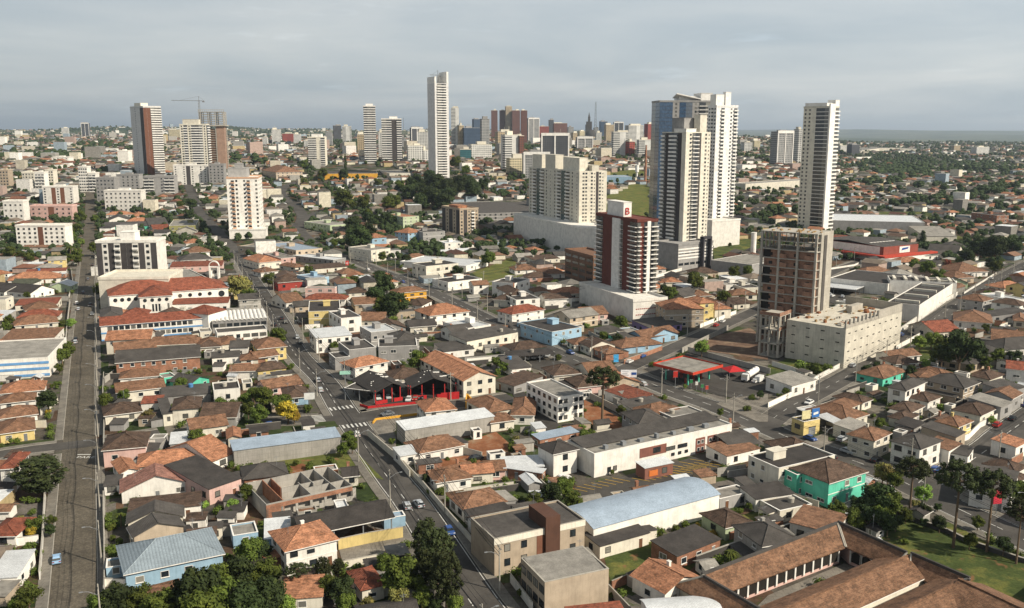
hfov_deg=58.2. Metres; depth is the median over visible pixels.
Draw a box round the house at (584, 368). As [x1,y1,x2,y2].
[575,360,617,377]
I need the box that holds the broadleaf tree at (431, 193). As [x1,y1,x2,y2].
[424,187,440,204]
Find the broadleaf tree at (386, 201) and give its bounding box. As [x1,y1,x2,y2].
[381,195,395,207]
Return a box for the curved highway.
[234,181,307,253]
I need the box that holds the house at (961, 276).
[944,270,974,282]
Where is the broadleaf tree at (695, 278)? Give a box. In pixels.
[687,271,703,286]
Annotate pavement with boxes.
[0,427,156,449]
[0,438,149,458]
[35,262,80,607]
[95,259,108,591]
[230,259,444,607]
[254,268,520,607]
[268,413,317,416]
[281,422,317,425]
[349,262,1023,556]
[358,392,504,411]
[365,261,1023,526]
[376,401,512,420]
[446,268,561,294]
[544,303,581,315]
[614,259,859,365]
[638,264,859,369]
[755,260,1023,413]
[783,309,964,425]
[930,401,1023,467]
[961,458,1010,496]
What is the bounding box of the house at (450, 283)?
[432,273,481,290]
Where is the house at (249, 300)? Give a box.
[237,293,261,309]
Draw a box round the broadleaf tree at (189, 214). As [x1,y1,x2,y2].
[183,209,195,218]
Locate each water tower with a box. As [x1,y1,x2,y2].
[635,165,638,176]
[750,232,756,252]
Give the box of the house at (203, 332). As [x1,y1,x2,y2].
[191,327,211,338]
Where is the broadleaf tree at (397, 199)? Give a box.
[391,194,401,208]
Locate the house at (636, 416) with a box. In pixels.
[620,408,664,426]
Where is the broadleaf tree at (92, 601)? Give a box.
[85,592,105,607]
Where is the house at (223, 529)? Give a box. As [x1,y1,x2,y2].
[208,521,235,539]
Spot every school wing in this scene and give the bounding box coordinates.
[99,306,122,316]
[122,307,151,314]
[188,304,226,332]
[675,575,760,607]
[701,521,845,598]
[760,554,924,607]
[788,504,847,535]
[837,520,907,566]
[874,578,963,607]
[910,552,970,583]
[951,578,1023,607]
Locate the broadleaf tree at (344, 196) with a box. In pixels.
[333,188,353,210]
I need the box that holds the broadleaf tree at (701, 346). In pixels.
[694,339,709,356]
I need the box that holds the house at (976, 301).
[957,293,993,310]
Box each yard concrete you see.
[339,538,403,559]
[368,407,460,444]
[717,394,767,421]
[758,564,853,606]
[829,289,850,303]
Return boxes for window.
[0,538,6,543]
[107,486,116,492]
[112,567,120,574]
[135,575,144,583]
[142,419,147,423]
[160,570,169,578]
[176,486,185,492]
[215,429,222,434]
[215,490,220,497]
[218,290,224,295]
[220,458,226,465]
[290,550,297,557]
[298,600,306,607]
[307,548,314,553]
[310,559,316,565]
[349,477,354,482]
[368,592,376,597]
[426,464,433,469]
[460,481,465,486]
[473,476,481,480]
[493,471,499,476]
[504,543,509,551]
[504,558,509,565]
[521,540,526,547]
[521,565,525,575]
[522,579,525,589]
[527,570,531,581]
[527,585,531,596]
[533,576,537,588]
[533,591,537,603]
[539,582,543,594]
[539,597,543,607]
[563,453,567,459]
[570,529,575,536]
[605,546,610,553]
[643,587,650,597]
[653,446,660,452]
[659,551,666,559]
[666,445,674,450]
[678,443,686,447]
[681,556,686,564]
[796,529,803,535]
[805,479,812,484]
[805,492,812,497]
[893,390,899,395]
[894,444,901,451]
[894,456,901,462]
[940,384,946,389]
[953,387,959,392]
[975,494,982,500]
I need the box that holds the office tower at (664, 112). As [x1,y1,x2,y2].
[649,93,712,227]
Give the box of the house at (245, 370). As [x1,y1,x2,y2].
[228,361,259,378]
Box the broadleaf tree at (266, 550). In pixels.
[256,539,273,558]
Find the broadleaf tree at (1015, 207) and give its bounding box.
[1011,205,1020,210]
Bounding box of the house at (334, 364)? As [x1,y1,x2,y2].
[329,351,349,370]
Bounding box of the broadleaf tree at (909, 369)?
[906,364,916,373]
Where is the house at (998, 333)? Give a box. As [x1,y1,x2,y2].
[990,328,1023,339]
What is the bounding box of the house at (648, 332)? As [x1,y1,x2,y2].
[629,325,679,340]
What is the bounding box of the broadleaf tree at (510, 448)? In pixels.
[507,443,515,451]
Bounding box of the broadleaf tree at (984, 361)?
[980,356,993,369]
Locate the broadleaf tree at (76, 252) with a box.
[71,248,83,257]
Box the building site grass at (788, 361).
[768,358,822,374]
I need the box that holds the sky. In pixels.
[0,0,1023,130]
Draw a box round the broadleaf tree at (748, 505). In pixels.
[745,502,752,511]
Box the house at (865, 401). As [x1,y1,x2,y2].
[832,392,873,410]
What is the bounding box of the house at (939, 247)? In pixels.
[927,243,962,255]
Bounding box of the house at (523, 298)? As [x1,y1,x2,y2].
[504,291,539,306]
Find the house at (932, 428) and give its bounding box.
[921,421,966,443]
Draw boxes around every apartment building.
[0,168,13,186]
[2,199,29,220]
[15,223,73,245]
[21,170,36,187]
[29,204,76,219]
[34,170,48,187]
[42,184,78,203]
[44,168,57,184]
[51,155,73,160]
[77,164,90,191]
[88,171,98,191]
[95,175,119,204]
[95,230,167,276]
[103,188,145,211]
[116,172,143,188]
[117,149,132,162]
[143,174,177,195]
[173,163,208,184]
[208,162,226,183]
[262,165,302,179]
[442,204,478,236]
[470,500,584,575]
[527,378,583,422]
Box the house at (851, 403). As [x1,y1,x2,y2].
[821,397,861,409]
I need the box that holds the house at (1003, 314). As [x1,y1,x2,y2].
[981,307,1023,322]
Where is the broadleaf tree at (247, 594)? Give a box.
[227,578,270,607]
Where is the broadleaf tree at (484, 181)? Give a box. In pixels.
[479,177,489,188]
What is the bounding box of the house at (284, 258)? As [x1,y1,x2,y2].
[263,251,295,263]
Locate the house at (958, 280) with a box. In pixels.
[952,277,968,288]
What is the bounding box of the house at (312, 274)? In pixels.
[297,271,328,285]
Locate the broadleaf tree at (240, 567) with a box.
[225,554,255,584]
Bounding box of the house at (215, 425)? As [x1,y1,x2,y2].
[184,413,228,436]
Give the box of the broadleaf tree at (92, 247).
[87,241,95,252]
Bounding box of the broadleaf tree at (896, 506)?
[884,490,902,513]
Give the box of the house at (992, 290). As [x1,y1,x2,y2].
[972,288,1012,295]
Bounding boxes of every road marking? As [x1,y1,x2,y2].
[238,267,411,532]
[244,269,472,605]
[253,269,504,607]
[353,260,1023,539]
[355,264,1023,550]
[376,266,1023,528]
[918,407,1021,482]
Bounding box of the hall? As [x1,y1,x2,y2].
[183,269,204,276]
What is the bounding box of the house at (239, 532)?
[230,521,257,548]
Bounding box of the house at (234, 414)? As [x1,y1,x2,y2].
[199,401,243,426]
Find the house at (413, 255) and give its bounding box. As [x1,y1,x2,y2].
[408,253,425,257]
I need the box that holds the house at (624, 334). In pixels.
[606,331,637,341]
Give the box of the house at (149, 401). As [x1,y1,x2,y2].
[140,395,164,410]
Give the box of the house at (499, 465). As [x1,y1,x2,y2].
[480,459,506,479]
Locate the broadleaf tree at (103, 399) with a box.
[97,393,113,405]
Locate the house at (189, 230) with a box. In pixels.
[176,226,197,234]
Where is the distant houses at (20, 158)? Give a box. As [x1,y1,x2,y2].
[0,124,1023,557]
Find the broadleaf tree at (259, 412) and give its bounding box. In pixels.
[250,403,269,422]
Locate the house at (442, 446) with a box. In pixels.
[403,434,468,458]
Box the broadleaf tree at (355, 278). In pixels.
[349,275,358,283]
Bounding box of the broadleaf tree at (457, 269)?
[450,265,463,273]
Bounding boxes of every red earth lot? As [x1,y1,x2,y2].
[441,456,481,466]
[468,432,511,459]
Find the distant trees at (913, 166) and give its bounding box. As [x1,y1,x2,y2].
[0,125,1023,259]
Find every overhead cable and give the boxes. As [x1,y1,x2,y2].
[92,264,103,584]
[234,251,486,607]
[256,259,503,555]
[358,254,1023,521]
[485,258,541,274]
[689,249,854,318]
[817,261,1022,380]
[1000,414,1022,437]
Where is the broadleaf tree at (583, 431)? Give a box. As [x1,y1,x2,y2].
[579,428,590,435]
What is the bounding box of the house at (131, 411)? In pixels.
[101,402,142,424]
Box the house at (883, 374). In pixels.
[854,362,905,386]
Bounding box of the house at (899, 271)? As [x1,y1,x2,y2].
[885,269,920,276]
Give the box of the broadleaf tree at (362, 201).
[357,194,369,206]
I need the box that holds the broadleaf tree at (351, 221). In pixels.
[343,215,360,229]
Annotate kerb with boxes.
[0,429,157,450]
[47,263,80,607]
[94,259,97,594]
[236,265,442,589]
[254,269,508,607]
[352,263,1023,551]
[364,261,1023,527]
[364,393,505,411]
[617,260,856,366]
[762,261,1023,413]
[936,406,1020,465]
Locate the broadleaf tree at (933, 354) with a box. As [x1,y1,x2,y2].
[928,342,946,366]
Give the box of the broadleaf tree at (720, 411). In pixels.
[717,408,723,415]
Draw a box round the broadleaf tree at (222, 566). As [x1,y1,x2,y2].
[205,561,231,579]
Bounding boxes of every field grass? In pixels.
[713,239,760,258]
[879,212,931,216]
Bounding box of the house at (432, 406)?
[415,397,457,416]
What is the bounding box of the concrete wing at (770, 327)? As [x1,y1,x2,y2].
[758,309,790,357]
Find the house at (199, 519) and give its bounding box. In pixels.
[185,502,207,527]
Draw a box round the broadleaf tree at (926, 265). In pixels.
[918,260,936,272]
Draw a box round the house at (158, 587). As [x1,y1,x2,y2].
[148,578,178,607]
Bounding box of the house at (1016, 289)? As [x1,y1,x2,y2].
[1005,281,1023,297]
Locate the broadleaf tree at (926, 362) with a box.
[921,359,930,366]
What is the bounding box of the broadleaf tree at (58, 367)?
[53,363,62,374]
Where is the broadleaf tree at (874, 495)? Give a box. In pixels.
[861,482,894,510]
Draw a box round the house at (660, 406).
[631,401,680,414]
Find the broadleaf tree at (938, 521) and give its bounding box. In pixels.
[931,515,946,532]
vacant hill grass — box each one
[606,184,649,216]
[610,170,643,176]
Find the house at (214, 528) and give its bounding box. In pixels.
[186,519,216,535]
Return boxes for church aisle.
[172,296,230,308]
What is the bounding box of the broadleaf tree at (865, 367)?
[860,364,871,369]
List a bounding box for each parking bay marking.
[573,478,626,490]
[634,462,707,480]
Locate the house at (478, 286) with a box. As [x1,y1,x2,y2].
[468,280,489,293]
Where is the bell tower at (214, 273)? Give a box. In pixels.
[209,260,219,278]
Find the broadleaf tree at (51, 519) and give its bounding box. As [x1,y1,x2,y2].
[45,514,57,524]
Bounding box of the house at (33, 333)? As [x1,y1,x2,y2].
[0,327,64,339]
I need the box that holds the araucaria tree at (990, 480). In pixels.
[969,467,1019,551]
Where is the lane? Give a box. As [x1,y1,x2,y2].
[260,414,335,422]
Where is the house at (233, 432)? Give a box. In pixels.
[225,426,241,446]
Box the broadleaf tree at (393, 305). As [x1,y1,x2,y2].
[379,291,411,315]
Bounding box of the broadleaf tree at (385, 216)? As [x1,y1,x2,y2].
[378,211,393,222]
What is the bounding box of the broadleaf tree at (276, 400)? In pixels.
[271,395,286,406]
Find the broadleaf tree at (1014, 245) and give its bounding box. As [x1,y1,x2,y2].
[1007,237,1023,250]
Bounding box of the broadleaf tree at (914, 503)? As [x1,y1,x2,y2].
[911,500,920,505]
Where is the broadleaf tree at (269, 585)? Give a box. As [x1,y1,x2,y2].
[255,574,286,607]
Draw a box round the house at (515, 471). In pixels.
[507,463,546,480]
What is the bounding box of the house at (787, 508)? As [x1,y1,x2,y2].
[757,494,811,521]
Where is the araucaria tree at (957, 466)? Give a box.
[934,457,983,547]
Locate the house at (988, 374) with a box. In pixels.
[969,366,1005,388]
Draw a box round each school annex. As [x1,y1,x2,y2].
[212,308,267,333]
[215,324,266,339]
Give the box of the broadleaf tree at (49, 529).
[43,524,55,536]
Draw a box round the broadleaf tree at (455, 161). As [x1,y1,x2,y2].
[450,156,460,166]
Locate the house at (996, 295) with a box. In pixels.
[980,291,1023,300]
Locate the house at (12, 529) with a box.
[0,517,36,546]
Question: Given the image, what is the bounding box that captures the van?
[755,374,764,382]
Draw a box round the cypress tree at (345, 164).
[344,154,346,177]
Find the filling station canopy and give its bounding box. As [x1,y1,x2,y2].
[653,355,722,384]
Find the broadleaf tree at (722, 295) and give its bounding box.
[715,290,731,301]
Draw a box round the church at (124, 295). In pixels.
[106,276,228,309]
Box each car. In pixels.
[52,553,60,564]
[381,410,394,415]
[384,393,390,398]
[402,501,411,509]
[405,396,411,401]
[412,395,417,400]
[413,499,424,507]
[443,525,455,534]
[468,454,483,459]
[556,473,571,477]
[639,381,647,385]
[803,434,817,440]
[804,399,813,404]
[836,435,847,441]
[839,447,852,454]
[869,456,881,462]
[931,465,940,472]
[992,421,1001,427]
[1007,415,1016,420]
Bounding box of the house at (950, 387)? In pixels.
[922,373,980,403]
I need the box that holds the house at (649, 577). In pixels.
[625,557,698,598]
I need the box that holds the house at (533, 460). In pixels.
[500,450,544,477]
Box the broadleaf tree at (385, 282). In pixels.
[373,272,397,291]
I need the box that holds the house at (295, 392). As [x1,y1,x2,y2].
[280,383,307,404]
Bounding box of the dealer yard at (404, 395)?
[355,388,464,405]
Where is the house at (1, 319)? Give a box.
[0,314,3,328]
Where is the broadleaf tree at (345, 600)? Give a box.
[334,593,356,607]
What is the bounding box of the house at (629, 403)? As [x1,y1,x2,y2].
[618,391,666,410]
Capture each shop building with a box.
[0,270,12,276]
[0,282,54,297]
[0,284,15,295]
[7,271,61,282]
[107,213,129,221]
[114,344,200,372]
[169,219,198,232]
[238,243,254,252]
[276,241,321,255]
[292,253,345,263]
[304,220,344,232]
[308,300,339,325]
[329,308,361,332]
[338,337,375,358]
[348,244,390,261]
[360,321,396,350]
[370,233,386,243]
[378,335,416,363]
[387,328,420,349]
[393,212,418,227]
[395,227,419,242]
[400,256,487,271]
[412,259,457,277]
[416,227,444,244]
[419,350,495,397]
[478,224,495,235]
[492,275,529,294]
[521,545,608,607]
[654,297,704,327]
[685,296,714,321]
[791,415,819,435]
[917,248,940,259]
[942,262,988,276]
[971,211,1008,223]
[983,336,1023,354]
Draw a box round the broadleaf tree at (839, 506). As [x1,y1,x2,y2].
[827,499,846,512]
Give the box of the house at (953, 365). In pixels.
[935,356,983,372]
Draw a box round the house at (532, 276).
[523,271,551,281]
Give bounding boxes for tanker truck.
[741,366,759,382]
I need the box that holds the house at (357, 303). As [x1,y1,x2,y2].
[345,296,376,313]
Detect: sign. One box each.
[304,392,314,403]
[340,370,350,385]
[614,354,618,361]
[673,371,677,381]
[993,490,1001,513]
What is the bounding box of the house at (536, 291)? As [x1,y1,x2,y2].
[526,286,548,296]
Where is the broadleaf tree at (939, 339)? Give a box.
[934,336,947,344]
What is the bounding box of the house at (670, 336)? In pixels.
[652,328,677,342]
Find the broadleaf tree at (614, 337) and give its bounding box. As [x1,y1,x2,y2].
[612,333,623,340]
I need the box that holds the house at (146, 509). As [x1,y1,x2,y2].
[125,499,184,538]
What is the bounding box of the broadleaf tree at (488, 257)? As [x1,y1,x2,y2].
[480,251,495,267]
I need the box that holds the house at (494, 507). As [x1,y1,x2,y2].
[465,501,511,524]
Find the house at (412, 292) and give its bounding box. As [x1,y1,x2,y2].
[390,283,427,301]
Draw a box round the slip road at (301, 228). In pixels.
[296,206,348,257]
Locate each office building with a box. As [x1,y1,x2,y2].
[0,337,66,378]
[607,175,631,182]
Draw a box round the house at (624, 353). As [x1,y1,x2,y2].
[592,345,629,359]
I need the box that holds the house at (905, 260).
[894,256,920,265]
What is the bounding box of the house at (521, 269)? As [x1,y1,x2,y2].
[509,264,537,274]
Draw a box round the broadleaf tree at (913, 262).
[908,258,919,266]
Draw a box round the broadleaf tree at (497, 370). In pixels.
[494,368,500,374]
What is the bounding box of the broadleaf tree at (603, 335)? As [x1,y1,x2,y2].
[598,331,607,339]
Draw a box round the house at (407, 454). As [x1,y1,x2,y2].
[392,444,418,465]
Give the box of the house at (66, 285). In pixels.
[48,279,78,291]
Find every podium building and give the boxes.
[97,269,182,308]
[229,226,267,238]
[513,212,595,250]
[579,280,667,321]
[657,236,713,270]
[707,216,740,247]
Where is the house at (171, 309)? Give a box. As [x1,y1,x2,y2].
[158,306,183,312]
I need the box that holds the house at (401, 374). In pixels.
[383,367,418,381]
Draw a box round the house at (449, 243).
[438,238,462,248]
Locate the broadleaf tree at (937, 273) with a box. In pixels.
[929,268,945,277]
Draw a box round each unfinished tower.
[198,110,228,168]
[755,227,833,346]
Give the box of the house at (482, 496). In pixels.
[447,487,517,521]
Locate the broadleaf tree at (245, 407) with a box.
[241,401,254,418]
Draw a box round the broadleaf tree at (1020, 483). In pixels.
[1012,480,1023,505]
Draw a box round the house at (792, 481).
[784,469,801,494]
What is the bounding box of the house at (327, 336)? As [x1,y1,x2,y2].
[309,326,351,352]
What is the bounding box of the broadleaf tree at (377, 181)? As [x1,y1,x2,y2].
[373,178,381,184]
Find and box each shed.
[0,330,7,338]
[0,472,16,491]
[0,503,18,519]
[0,579,20,606]
[4,449,23,458]
[5,376,21,383]
[30,373,43,379]
[61,272,66,277]
[108,418,128,430]
[114,392,131,402]
[137,412,156,426]
[150,434,167,443]
[204,349,214,357]
[212,362,225,371]
[216,510,237,522]
[222,491,243,507]
[223,494,247,519]
[226,371,237,380]
[228,273,239,277]
[241,378,252,389]
[248,425,268,436]
[257,376,276,380]
[270,402,275,411]
[271,510,292,520]
[288,499,394,533]
[295,567,319,574]
[296,505,316,515]
[300,418,315,429]
[310,426,325,429]
[313,464,337,472]
[326,273,337,278]
[330,348,338,351]
[333,498,348,507]
[363,557,376,569]
[381,510,405,528]
[384,543,409,558]
[391,360,401,368]
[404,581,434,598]
[414,329,423,333]
[414,333,427,341]
[415,457,442,473]
[466,294,480,301]
[470,427,481,439]
[483,343,499,352]
[487,449,504,459]
[511,452,521,455]
[512,443,526,454]
[513,438,534,451]
[519,472,541,492]
[530,421,546,431]
[547,477,559,484]
[562,424,582,428]
[573,417,590,429]
[578,482,601,501]
[580,390,591,399]
[592,418,611,429]
[600,319,608,324]
[610,490,623,495]
[629,480,648,489]
[670,473,689,479]
[692,459,716,483]
[693,558,718,574]
[728,418,740,428]
[733,476,755,485]
[743,428,759,438]
[754,506,784,525]
[795,368,810,375]
[835,300,844,304]
[864,384,883,399]
[864,514,883,537]
[865,383,877,391]
[865,476,877,485]
[884,291,898,298]
[891,372,901,383]
[892,428,907,438]
[901,364,920,369]
[908,496,933,520]
[921,362,937,367]
[923,407,939,418]
[926,411,948,420]
[944,402,955,411]
[955,370,969,377]
[986,354,996,364]
[988,326,1003,333]
[994,320,1005,325]
[1002,321,1018,329]
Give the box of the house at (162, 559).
[115,527,225,586]
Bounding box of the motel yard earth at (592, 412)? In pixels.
[584,400,621,428]
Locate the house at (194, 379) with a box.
[168,372,208,385]
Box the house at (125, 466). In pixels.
[110,456,139,477]
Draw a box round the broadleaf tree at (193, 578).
[169,566,221,607]
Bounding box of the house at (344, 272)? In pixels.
[334,268,360,276]
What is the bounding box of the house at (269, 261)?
[243,253,281,268]
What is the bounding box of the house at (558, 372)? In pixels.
[541,364,581,380]
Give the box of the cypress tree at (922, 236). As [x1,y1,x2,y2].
[919,230,926,241]
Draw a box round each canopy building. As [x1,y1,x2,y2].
[344,382,392,402]
[830,283,863,295]
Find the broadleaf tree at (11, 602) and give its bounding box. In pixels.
[7,594,20,607]
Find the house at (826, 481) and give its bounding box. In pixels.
[788,456,868,507]
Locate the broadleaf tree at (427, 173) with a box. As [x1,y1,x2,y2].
[423,170,434,179]
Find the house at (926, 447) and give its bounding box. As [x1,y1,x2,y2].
[889,432,943,468]
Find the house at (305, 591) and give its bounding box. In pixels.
[283,574,324,607]
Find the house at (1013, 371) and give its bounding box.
[998,357,1023,381]
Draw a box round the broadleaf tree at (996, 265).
[988,260,1002,274]
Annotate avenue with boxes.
[346,258,1023,550]
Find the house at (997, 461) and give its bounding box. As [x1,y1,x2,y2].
[981,457,1023,473]
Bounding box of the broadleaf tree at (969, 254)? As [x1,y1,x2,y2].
[959,249,976,260]
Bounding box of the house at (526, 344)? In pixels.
[497,340,546,353]
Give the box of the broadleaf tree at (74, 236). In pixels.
[73,231,76,240]
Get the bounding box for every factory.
[734,179,799,189]
[830,270,910,294]
[846,148,878,152]
[861,147,898,150]
[887,275,956,297]
[889,279,956,321]
[898,148,915,151]
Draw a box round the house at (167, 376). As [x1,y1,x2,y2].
[158,372,179,385]
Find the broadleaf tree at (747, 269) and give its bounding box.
[742,265,752,273]
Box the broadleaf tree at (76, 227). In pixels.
[72,223,82,231]
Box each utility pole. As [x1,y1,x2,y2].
[79,583,100,607]
[82,472,100,510]
[82,520,102,563]
[83,435,99,469]
[84,405,98,436]
[85,380,97,408]
[86,360,97,385]
[357,428,368,461]
[388,469,401,507]
[431,475,445,512]
[447,372,453,399]
[484,545,501,590]
[720,376,728,402]
[732,393,739,422]
[810,375,820,402]
[822,426,832,449]
[903,438,915,472]
[989,431,1002,457]
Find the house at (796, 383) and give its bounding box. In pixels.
[765,370,816,396]
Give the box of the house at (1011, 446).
[990,433,1023,458]
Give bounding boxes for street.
[0,430,160,457]
[48,192,96,607]
[336,394,513,424]
[432,267,561,294]
[544,258,713,317]
[616,260,860,370]
[751,262,1023,427]
[910,406,1023,499]
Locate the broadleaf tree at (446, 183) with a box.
[440,178,457,195]
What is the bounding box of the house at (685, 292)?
[668,287,695,298]
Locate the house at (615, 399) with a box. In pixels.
[612,388,647,405]
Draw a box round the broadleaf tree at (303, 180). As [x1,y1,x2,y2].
[300,178,308,183]
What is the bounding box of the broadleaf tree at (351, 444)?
[346,437,357,453]
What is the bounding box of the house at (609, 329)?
[594,325,623,334]
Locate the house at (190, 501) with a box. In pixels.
[127,491,201,518]
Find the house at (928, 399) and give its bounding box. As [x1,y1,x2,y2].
[910,390,942,409]
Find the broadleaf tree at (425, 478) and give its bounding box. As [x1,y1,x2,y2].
[422,473,429,482]
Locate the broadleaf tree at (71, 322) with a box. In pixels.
[66,318,77,327]
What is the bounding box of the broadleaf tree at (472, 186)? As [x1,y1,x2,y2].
[463,179,481,194]
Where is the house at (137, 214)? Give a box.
[133,211,144,216]
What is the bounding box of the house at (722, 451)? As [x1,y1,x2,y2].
[705,440,760,465]
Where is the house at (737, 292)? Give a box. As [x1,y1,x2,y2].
[728,288,757,299]
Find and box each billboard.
[621,370,636,377]
[801,409,810,419]
[811,407,819,419]
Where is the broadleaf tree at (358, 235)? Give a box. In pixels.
[343,223,372,246]
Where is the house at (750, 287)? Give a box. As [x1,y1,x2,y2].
[729,280,757,292]
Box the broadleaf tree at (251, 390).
[247,387,255,402]
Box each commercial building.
[379,170,409,177]
[536,439,579,476]
[567,411,731,477]
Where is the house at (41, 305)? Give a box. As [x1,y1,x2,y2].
[22,301,58,311]
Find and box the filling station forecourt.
[641,352,769,397]
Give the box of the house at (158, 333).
[155,331,164,336]
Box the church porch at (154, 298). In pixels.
[138,285,172,312]
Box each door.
[327,555,331,564]
[639,538,642,547]
[808,426,815,434]
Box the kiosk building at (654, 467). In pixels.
[635,456,673,479]
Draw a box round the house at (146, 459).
[133,448,195,470]
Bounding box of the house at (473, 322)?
[443,316,490,328]
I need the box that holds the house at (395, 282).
[392,279,398,287]
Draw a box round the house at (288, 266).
[279,260,303,270]
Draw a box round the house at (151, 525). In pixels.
[126,512,191,542]
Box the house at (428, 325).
[404,317,437,332]
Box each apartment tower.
[130,103,165,174]
[179,119,211,163]
[226,163,263,228]
[307,134,326,165]
[363,104,376,162]
[381,116,401,160]
[427,72,449,177]
[529,154,606,222]
[593,200,658,293]
[658,115,710,241]
[707,92,738,217]
[797,100,839,229]
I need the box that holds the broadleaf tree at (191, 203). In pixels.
[186,198,197,208]
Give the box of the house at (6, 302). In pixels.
[0,296,13,309]
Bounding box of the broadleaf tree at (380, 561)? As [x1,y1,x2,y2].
[374,552,392,570]
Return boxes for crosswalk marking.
[312,415,324,421]
[329,405,352,410]
[342,422,366,427]
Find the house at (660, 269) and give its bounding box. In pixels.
[656,265,666,274]
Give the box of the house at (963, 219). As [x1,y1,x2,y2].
[954,217,974,221]
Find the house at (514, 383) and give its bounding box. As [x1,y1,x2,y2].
[495,370,542,393]
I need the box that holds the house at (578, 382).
[558,375,600,394]
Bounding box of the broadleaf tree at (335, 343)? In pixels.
[328,341,337,347]
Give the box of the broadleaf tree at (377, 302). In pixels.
[372,296,384,311]
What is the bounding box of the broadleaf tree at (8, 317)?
[3,314,14,322]
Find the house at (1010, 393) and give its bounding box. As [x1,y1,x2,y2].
[985,385,1023,411]
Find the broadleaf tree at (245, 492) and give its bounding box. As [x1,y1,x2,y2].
[236,483,255,500]
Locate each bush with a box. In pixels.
[0,321,10,329]
[30,565,41,575]
[58,320,65,325]
[107,521,116,530]
[109,535,115,541]
[194,368,202,373]
[202,500,209,508]
[212,505,223,514]
[285,463,292,473]
[293,460,298,465]
[303,404,312,412]
[305,461,314,469]
[326,456,334,463]
[388,438,394,443]
[434,486,445,494]
[555,354,561,359]
[671,524,679,531]
[681,519,689,526]
[709,529,717,535]
[742,405,751,410]
[747,394,755,399]
[794,359,807,368]
[805,362,822,373]
[822,363,833,370]
[899,538,908,544]
[935,403,943,410]
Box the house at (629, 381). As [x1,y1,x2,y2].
[598,370,639,388]
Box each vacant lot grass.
[275,452,383,479]
[473,258,515,284]
[500,266,522,277]
[904,342,933,360]
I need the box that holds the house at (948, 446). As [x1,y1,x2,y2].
[935,435,962,463]
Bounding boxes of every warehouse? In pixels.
[104,221,148,229]
[145,217,168,226]
[170,260,223,271]
[229,427,340,466]
[318,171,377,179]
[396,407,494,443]
[451,201,528,223]
[504,348,555,361]
[567,477,720,535]
[639,596,721,607]
[711,254,763,274]
[735,164,755,168]
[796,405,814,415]
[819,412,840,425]
[831,214,924,234]
[908,226,956,241]
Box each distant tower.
[61,127,68,133]
[81,122,90,135]
[168,129,179,137]
[262,136,267,144]
[272,125,280,142]
[282,132,293,141]
[293,132,300,142]
[325,131,332,144]
[333,124,341,138]
[342,124,351,141]
[357,132,363,149]
[378,129,381,156]
[402,135,405,146]
[406,143,422,161]
[410,126,422,140]
[417,129,427,148]
[423,146,427,159]
[451,106,458,144]
[458,120,463,144]
[460,147,470,158]
[463,126,479,146]
[468,141,491,158]
[472,118,479,127]
[480,116,489,143]
[491,109,497,137]
[495,127,508,151]
[499,110,504,131]
[501,131,517,168]
[505,106,511,130]
[506,154,521,174]
[511,109,519,134]
[517,134,523,153]
[521,109,526,142]
[522,149,549,177]
[527,117,539,140]
[539,123,548,136]
[540,133,569,155]
[548,118,553,132]
[553,122,566,132]
[567,126,573,135]
[571,131,576,140]
[576,136,592,148]
[577,130,584,135]
[595,131,601,142]
[599,120,607,135]
[604,123,613,140]
[611,130,628,155]
[613,121,623,131]
[625,124,643,142]
[625,138,634,154]
[636,137,650,153]
[644,122,650,138]
[740,141,751,150]
[751,138,760,147]
[770,130,793,163]
[793,127,802,162]
[837,143,846,151]
[847,140,859,154]
[951,144,960,150]
[971,146,989,153]
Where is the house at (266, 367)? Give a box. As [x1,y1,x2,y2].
[256,356,287,375]
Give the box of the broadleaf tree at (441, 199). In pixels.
[434,192,452,207]
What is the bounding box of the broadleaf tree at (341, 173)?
[338,169,348,178]
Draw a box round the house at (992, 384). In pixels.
[982,378,1023,400]
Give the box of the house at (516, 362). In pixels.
[498,355,530,374]
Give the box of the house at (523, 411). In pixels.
[510,396,536,424]
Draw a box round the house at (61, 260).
[47,256,66,266]
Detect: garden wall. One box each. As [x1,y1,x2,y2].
[0,375,13,380]
[17,535,38,545]
[35,420,46,427]
[38,492,45,579]
[40,296,68,300]
[40,398,57,414]
[65,299,69,336]
[102,372,104,443]
[103,491,104,588]
[104,370,114,382]
[105,373,119,378]
[105,578,124,586]
[159,439,166,449]
[171,369,201,373]
[221,428,249,436]
[230,300,237,303]
[245,421,280,429]
[255,403,270,408]
[258,374,270,376]
[284,487,355,510]
[305,323,319,328]
[338,526,402,549]
[343,552,383,567]
[360,402,415,408]
[367,429,409,477]
[372,413,416,423]
[399,318,414,322]
[403,460,470,541]
[417,434,481,455]
[420,331,440,334]
[427,333,439,338]
[441,392,458,399]
[455,483,517,492]
[464,354,504,360]
[464,481,513,490]
[465,393,470,408]
[466,359,487,364]
[467,356,491,360]
[477,299,493,302]
[488,260,501,263]
[510,573,532,607]
[520,426,530,432]
[537,277,552,281]
[545,305,558,309]
[587,391,621,415]
[588,331,598,337]
[608,583,630,607]
[611,574,626,588]
[624,346,661,363]
[656,268,681,276]
[682,325,727,352]
[688,347,769,373]
[695,509,830,565]
[700,310,735,327]
[717,464,745,476]
[718,272,727,275]
[727,468,747,477]
[729,530,733,539]
[768,376,816,407]
[772,361,839,380]
[794,493,818,506]
[831,262,859,268]
[846,386,859,392]
[848,381,866,389]
[873,423,891,430]
[895,511,1023,562]
[896,332,920,348]
[901,316,916,331]
[922,411,944,422]
[946,291,957,300]
[955,398,967,406]
[956,397,966,403]
[964,274,993,293]
[965,422,980,440]
[975,331,983,337]
[980,398,1022,427]
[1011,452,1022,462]
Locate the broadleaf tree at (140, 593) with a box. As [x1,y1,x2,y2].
[125,582,155,607]
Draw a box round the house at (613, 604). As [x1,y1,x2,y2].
[564,600,623,607]

